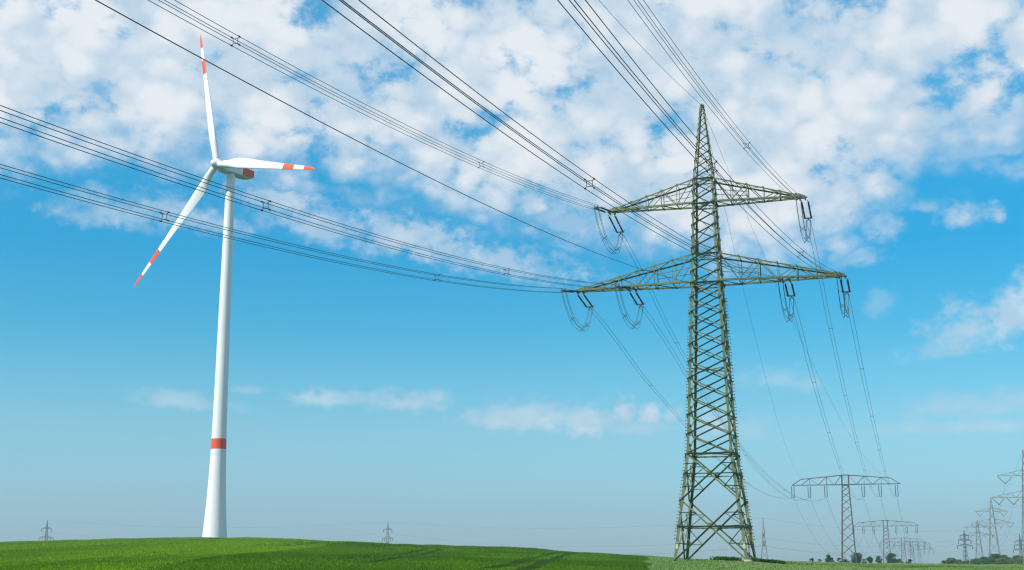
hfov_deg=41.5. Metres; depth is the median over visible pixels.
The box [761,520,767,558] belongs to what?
lattice pylon
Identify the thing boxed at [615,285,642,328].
jumper loop
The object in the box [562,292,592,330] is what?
jumper loop
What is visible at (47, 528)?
lattice pylon
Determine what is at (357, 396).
sky
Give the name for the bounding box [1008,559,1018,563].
tree
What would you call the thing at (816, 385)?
conductor bundle
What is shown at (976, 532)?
lattice pylon
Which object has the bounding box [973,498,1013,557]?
lattice pylon
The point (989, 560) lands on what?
tree
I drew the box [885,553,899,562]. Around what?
tree
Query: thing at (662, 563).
crop
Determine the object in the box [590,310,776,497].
conductor bundle
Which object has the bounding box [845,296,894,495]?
conductor bundle
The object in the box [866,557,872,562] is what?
tree
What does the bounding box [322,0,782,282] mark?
conductor bundle
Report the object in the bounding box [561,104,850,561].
transmission pylon
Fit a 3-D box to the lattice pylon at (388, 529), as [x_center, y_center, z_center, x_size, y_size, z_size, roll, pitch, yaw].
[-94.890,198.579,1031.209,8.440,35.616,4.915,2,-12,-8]
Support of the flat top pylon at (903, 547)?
on the field
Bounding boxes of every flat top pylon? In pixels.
[791,474,899,562]
[852,520,918,562]
[882,537,925,562]
[894,541,930,560]
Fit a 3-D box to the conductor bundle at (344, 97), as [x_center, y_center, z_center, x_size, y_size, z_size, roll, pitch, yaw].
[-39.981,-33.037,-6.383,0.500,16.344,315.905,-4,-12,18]
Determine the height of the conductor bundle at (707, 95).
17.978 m
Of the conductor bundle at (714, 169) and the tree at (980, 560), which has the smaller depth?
the conductor bundle at (714, 169)
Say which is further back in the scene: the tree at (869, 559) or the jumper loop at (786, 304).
the tree at (869, 559)
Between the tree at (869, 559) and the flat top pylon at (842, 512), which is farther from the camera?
the tree at (869, 559)
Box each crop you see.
[0,537,358,569]
[639,555,1023,569]
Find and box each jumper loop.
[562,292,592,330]
[594,206,622,253]
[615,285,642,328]
[778,280,793,321]
[796,197,810,242]
[837,274,848,317]
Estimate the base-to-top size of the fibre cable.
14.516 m
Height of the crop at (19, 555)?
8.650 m
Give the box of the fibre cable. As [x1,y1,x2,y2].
[95,0,705,285]
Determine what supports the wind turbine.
on the field
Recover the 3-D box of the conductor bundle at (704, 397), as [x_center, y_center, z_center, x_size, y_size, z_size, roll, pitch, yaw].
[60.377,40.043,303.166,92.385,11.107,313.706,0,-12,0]
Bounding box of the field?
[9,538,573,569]
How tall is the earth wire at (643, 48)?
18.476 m
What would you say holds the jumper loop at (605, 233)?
hanging from the transmission pylon at (726, 367)
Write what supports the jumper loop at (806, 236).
hanging from the transmission pylon at (726, 367)
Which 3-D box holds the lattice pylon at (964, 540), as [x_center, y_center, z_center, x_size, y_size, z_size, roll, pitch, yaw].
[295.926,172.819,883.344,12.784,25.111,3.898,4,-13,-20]
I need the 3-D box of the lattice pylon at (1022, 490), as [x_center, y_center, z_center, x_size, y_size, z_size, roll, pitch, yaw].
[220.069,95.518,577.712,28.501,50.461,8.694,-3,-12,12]
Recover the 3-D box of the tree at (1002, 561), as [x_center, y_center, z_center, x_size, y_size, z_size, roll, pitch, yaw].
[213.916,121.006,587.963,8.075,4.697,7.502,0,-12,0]
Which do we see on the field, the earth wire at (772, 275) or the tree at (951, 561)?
the tree at (951, 561)
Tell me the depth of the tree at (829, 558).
459.96 m
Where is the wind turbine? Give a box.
[134,35,314,537]
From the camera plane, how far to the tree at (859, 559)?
508.85 m
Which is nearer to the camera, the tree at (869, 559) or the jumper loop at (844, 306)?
the jumper loop at (844, 306)
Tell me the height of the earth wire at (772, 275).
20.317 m
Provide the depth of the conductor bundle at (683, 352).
185.88 m
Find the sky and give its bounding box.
[0,0,1023,563]
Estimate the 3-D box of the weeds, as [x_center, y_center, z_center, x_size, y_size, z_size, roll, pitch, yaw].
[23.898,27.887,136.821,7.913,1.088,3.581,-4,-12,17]
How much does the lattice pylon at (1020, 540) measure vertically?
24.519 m
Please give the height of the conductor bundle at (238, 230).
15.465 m
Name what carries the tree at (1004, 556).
on the field
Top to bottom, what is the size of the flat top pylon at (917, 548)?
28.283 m
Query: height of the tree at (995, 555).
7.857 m
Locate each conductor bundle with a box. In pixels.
[0,105,618,288]
[0,164,565,292]
[148,0,596,208]
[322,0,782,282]
[557,0,840,278]
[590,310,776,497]
[620,236,810,499]
[628,0,800,200]
[639,306,826,500]
[790,299,859,499]
[806,220,874,495]
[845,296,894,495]
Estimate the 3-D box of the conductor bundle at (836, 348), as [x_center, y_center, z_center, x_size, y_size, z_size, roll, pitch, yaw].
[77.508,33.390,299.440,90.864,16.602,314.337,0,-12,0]
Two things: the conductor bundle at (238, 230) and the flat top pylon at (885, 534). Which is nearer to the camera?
the conductor bundle at (238, 230)
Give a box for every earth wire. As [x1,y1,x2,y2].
[602,4,699,103]
[702,108,796,471]
[707,119,877,471]
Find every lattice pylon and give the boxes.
[39,520,53,540]
[382,524,392,542]
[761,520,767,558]
[957,531,972,560]
[966,522,992,558]
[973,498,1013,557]
[991,449,1023,563]
[1013,533,1023,555]
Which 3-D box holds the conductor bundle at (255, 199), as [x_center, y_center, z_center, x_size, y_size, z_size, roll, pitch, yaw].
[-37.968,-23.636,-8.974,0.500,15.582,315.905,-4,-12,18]
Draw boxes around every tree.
[825,555,833,561]
[850,552,862,562]
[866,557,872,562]
[875,556,882,562]
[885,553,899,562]
[945,558,959,563]
[976,556,987,563]
[981,558,996,563]
[988,553,1000,562]
[995,558,1011,563]
[998,554,1012,559]
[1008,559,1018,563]
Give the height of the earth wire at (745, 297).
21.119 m
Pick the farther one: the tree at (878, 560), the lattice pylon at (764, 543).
the lattice pylon at (764, 543)
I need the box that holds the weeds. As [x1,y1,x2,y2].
[710,556,787,563]
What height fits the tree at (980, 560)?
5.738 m

